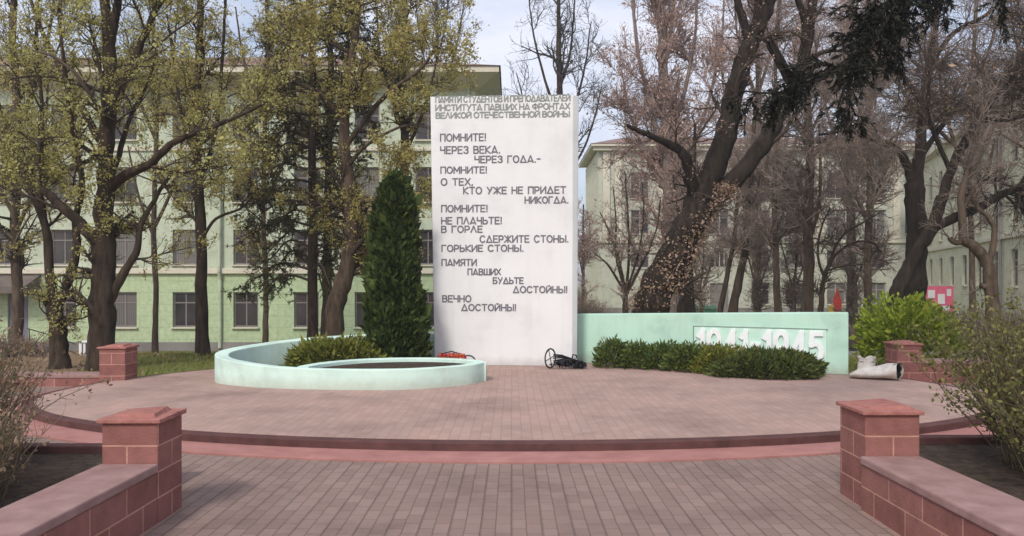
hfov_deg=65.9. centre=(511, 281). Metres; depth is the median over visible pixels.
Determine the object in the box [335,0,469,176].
maple tree
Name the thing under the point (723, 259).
arched window
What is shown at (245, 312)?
window
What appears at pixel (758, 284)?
bare sapling
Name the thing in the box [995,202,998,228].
window
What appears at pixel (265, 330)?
maple tree
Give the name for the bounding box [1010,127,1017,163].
window
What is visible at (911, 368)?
block wall
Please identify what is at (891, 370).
white sack
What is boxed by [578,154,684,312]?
bare tree
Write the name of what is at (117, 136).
window
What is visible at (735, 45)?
bare tree
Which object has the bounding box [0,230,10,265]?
window
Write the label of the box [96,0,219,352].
maple tree
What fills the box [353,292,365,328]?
window
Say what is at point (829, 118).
bare tree
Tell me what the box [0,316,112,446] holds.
dry bush
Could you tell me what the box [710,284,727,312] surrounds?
entrance door
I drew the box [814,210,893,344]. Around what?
bare sapling
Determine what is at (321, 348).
juniper shrub
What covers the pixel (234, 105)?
window
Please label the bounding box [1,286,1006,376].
ground
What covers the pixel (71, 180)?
window
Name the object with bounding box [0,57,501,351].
green building
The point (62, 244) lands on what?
window
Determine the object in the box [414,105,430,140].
window
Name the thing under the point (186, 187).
window
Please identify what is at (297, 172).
window
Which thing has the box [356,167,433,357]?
thuja tree
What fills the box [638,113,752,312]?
bare tree
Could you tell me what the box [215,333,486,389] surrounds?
curved planter
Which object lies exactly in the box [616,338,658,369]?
evergreen shrub
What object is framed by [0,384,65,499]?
dry bush
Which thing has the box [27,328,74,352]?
handrail
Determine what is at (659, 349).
evergreen shrub
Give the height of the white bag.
0.316 m
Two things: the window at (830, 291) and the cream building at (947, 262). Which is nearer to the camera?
the cream building at (947, 262)
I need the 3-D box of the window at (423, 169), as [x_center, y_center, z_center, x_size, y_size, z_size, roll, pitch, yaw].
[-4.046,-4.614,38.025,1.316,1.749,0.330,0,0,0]
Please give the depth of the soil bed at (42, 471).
5.64 m
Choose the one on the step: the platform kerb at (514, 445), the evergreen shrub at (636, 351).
the platform kerb at (514, 445)
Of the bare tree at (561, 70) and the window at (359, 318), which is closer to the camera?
the bare tree at (561, 70)
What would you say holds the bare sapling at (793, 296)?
on the ground at (76, 360)
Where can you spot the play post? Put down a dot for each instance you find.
(837, 301)
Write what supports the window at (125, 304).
in the green building at (235, 323)
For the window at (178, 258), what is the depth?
38.15 m
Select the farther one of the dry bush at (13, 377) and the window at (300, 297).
the window at (300, 297)
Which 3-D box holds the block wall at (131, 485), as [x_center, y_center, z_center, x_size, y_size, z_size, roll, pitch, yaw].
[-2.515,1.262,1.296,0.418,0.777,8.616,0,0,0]
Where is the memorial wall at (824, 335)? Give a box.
[577,312,847,374]
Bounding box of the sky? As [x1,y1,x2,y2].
[0,0,1023,285]
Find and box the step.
[2,389,998,463]
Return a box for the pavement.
[0,384,1006,535]
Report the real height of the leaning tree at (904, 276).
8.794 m
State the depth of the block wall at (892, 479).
5.11 m
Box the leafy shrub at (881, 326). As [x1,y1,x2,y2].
[849,290,975,364]
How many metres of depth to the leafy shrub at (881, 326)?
13.71 m
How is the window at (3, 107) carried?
in the green building at (235, 323)
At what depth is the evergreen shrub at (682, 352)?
13.05 m
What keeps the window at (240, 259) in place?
in the green building at (235, 323)
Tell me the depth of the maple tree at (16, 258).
21.89 m
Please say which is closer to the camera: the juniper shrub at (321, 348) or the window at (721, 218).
the juniper shrub at (321, 348)
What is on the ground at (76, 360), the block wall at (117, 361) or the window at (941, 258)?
the block wall at (117, 361)
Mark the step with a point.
(59, 433)
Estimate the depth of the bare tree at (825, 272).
22.97 m
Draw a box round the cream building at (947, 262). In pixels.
[902,76,1023,322]
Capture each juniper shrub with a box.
[277,330,391,366]
[702,343,828,380]
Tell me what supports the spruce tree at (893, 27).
on the ground at (76, 360)
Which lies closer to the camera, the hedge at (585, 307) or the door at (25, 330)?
the door at (25, 330)
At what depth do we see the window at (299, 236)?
38.15 m
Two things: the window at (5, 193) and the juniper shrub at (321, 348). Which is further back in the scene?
the window at (5, 193)
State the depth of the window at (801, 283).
70.17 m
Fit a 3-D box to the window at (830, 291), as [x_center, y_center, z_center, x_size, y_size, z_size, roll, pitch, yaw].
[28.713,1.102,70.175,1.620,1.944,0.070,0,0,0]
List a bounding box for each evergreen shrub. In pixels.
[591,334,635,368]
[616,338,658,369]
[639,339,680,370]
[657,339,714,372]
[679,340,744,373]
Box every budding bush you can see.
[891,283,1023,471]
[964,354,1023,458]
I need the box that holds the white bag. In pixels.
[857,355,875,368]
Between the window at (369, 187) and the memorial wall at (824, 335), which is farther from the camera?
the window at (369, 187)
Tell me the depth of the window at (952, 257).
51.73 m
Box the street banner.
[926,286,953,310]
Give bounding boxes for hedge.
[0,333,48,357]
[577,296,617,313]
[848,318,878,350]
[904,305,1023,354]
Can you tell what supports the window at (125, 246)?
in the green building at (235, 323)
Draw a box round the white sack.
[849,362,903,379]
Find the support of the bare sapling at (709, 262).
on the ground at (76, 360)
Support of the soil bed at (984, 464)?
on the pavement
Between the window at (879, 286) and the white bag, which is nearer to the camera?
the white bag
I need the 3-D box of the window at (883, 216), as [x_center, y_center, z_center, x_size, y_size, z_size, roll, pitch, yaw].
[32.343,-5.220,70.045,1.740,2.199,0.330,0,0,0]
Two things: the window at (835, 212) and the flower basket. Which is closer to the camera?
the flower basket
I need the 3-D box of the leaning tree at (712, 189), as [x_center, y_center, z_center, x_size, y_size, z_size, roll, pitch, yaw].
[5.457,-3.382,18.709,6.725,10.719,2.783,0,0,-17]
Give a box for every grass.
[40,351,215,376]
[848,354,969,371]
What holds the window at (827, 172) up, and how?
in the pale building at (598, 186)
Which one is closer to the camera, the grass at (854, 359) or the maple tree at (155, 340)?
the grass at (854, 359)
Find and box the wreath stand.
[544,348,586,368]
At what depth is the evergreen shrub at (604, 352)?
13.63 m
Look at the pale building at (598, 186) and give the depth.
70.00 m
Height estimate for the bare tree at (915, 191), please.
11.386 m
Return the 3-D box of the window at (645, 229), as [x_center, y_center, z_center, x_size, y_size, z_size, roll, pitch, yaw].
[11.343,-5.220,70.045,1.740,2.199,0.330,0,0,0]
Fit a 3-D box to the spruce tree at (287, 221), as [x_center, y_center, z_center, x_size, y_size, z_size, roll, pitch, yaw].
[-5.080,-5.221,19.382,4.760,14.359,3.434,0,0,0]
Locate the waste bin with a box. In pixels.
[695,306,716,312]
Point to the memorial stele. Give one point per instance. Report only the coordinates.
(505, 216)
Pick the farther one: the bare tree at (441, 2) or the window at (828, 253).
the window at (828, 253)
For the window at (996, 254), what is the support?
in the cream building at (947, 262)
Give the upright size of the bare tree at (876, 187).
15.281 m
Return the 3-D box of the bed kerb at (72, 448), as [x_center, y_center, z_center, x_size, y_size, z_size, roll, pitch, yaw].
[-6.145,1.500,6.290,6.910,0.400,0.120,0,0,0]
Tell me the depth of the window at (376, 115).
38.15 m
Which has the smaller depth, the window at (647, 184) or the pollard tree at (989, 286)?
the pollard tree at (989, 286)
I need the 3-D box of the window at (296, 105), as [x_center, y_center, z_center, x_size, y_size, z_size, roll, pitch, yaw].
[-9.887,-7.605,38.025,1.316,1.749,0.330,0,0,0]
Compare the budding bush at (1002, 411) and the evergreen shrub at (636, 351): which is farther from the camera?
the evergreen shrub at (636, 351)
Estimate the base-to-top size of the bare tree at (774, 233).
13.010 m
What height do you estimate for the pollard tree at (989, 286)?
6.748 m
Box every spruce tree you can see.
[221,0,399,337]
[723,0,1010,144]
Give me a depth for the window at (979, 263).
45.55 m
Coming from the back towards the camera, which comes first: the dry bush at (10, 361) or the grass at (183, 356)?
the grass at (183, 356)
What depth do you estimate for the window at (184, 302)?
38.15 m
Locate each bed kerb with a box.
[9,443,101,453]
[919,435,1006,443]
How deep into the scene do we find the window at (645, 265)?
70.17 m
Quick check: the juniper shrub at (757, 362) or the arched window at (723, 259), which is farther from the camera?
the arched window at (723, 259)
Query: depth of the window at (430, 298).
38.15 m
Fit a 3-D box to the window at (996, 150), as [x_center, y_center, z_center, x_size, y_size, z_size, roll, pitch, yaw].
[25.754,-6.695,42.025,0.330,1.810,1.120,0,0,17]
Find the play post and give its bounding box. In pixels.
[829,288,841,311]
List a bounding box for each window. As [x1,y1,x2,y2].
[0,105,12,140]
[0,175,10,202]
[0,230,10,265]
[48,170,75,202]
[48,292,76,328]
[53,105,74,140]
[53,230,72,265]
[114,167,136,202]
[114,292,137,328]
[115,105,137,140]
[116,230,137,265]
[170,167,193,202]
[170,230,196,265]
[170,292,194,328]
[174,105,188,134]
[231,167,257,202]
[231,230,258,265]
[231,292,258,328]
[234,105,257,140]
[292,292,319,328]
[295,105,318,140]
[295,167,318,200]
[295,230,318,265]
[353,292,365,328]
[355,105,379,140]
[356,167,379,196]
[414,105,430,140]
[416,167,431,202]
[418,230,432,265]
[425,292,433,328]
[630,172,649,198]
[630,251,648,268]
[631,210,649,234]
[711,210,727,234]
[711,251,727,266]
[752,283,768,304]
[786,251,802,268]
[786,283,801,304]
[827,172,840,198]
[827,210,844,233]
[827,251,844,268]
[827,283,844,304]
[872,283,884,304]
[873,210,886,234]
[904,216,906,234]
[937,258,942,285]
[948,257,953,285]
[960,255,966,285]
[976,263,980,286]
[993,139,998,172]
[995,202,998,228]
[995,251,997,279]
[1008,249,1017,287]
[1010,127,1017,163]
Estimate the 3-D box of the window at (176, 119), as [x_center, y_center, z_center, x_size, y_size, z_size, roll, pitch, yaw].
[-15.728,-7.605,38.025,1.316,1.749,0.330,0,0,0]
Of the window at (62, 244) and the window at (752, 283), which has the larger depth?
the window at (752, 283)
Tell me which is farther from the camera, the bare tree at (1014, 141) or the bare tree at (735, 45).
the bare tree at (735, 45)
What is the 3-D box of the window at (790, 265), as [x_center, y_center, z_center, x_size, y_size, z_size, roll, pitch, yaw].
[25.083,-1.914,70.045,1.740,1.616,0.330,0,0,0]
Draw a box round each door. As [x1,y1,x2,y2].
[9,294,27,339]
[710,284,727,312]
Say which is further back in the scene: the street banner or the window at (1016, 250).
the street banner
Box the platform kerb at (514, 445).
[22,369,997,450]
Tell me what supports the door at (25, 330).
in the green building at (235, 323)
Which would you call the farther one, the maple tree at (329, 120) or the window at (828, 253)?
the window at (828, 253)
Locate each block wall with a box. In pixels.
[0,343,139,386]
[0,406,186,535]
[836,398,1023,535]
[883,340,1023,383]
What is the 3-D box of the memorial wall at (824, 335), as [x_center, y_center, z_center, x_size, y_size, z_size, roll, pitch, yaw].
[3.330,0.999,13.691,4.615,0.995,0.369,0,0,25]
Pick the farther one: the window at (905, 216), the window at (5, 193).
the window at (905, 216)
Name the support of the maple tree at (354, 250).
on the ground at (76, 360)
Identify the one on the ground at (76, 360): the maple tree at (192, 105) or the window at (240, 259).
the maple tree at (192, 105)
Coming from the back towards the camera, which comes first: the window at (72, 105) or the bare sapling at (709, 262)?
the window at (72, 105)
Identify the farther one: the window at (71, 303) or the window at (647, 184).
the window at (647, 184)
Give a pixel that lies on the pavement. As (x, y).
(252, 496)
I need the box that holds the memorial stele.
[430,93,578,365]
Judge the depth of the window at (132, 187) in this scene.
38.15 m
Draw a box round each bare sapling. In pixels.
[692,213,737,312]
[728,200,793,311]
[761,212,828,311]
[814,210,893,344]
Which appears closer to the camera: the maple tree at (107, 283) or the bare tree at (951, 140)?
the maple tree at (107, 283)
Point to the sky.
(494, 42)
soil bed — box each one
[0,454,101,507]
[919,444,1023,500]
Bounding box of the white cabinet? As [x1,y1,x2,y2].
[79,341,86,354]
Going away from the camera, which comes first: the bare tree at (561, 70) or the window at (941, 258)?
the bare tree at (561, 70)
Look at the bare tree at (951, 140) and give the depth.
29.93 m
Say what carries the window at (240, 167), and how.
in the green building at (235, 323)
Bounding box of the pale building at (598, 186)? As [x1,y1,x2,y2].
[578,138,934,317]
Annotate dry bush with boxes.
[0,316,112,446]
[0,327,31,401]
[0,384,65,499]
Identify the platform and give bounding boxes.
[34,363,986,439]
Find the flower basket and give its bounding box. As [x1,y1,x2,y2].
[437,351,466,358]
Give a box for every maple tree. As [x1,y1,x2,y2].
[0,0,91,341]
[0,0,116,369]
[0,0,298,370]
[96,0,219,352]
[120,0,282,355]
[207,0,322,342]
[231,0,489,335]
[253,0,383,335]
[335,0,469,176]
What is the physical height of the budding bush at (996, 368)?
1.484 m
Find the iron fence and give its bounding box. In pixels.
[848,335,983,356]
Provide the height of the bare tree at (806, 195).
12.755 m
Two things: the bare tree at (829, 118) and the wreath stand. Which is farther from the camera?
the bare tree at (829, 118)
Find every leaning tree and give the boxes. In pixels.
[608,0,882,312]
[871,0,1023,354]
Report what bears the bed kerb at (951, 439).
on the pavement
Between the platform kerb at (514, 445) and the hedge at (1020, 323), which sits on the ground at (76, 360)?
the hedge at (1020, 323)
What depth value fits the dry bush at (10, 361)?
6.36 m
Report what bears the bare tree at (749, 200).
on the ground at (76, 360)
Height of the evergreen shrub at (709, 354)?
0.646 m
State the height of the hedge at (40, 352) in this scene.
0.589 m
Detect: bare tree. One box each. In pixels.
[413,0,474,62]
[491,0,614,159]
[577,194,611,307]
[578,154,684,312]
[580,0,744,312]
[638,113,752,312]
[688,0,822,311]
[705,65,794,312]
[732,0,847,311]
[758,0,865,311]
[783,0,921,346]
[785,0,1023,333]
[785,188,896,311]
[812,0,935,316]
[863,0,1023,328]
[943,1,1023,276]
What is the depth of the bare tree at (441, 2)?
55.97 m
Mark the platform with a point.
(589, 402)
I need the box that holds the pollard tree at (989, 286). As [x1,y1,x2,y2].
[918,49,1023,357]
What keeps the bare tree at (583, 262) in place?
on the ground at (76, 360)
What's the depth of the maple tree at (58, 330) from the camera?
14.54 m
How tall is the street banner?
3.100 m
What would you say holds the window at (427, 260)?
in the green building at (235, 323)
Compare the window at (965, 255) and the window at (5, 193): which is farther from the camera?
the window at (965, 255)
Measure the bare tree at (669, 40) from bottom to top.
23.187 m
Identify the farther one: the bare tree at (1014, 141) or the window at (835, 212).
the window at (835, 212)

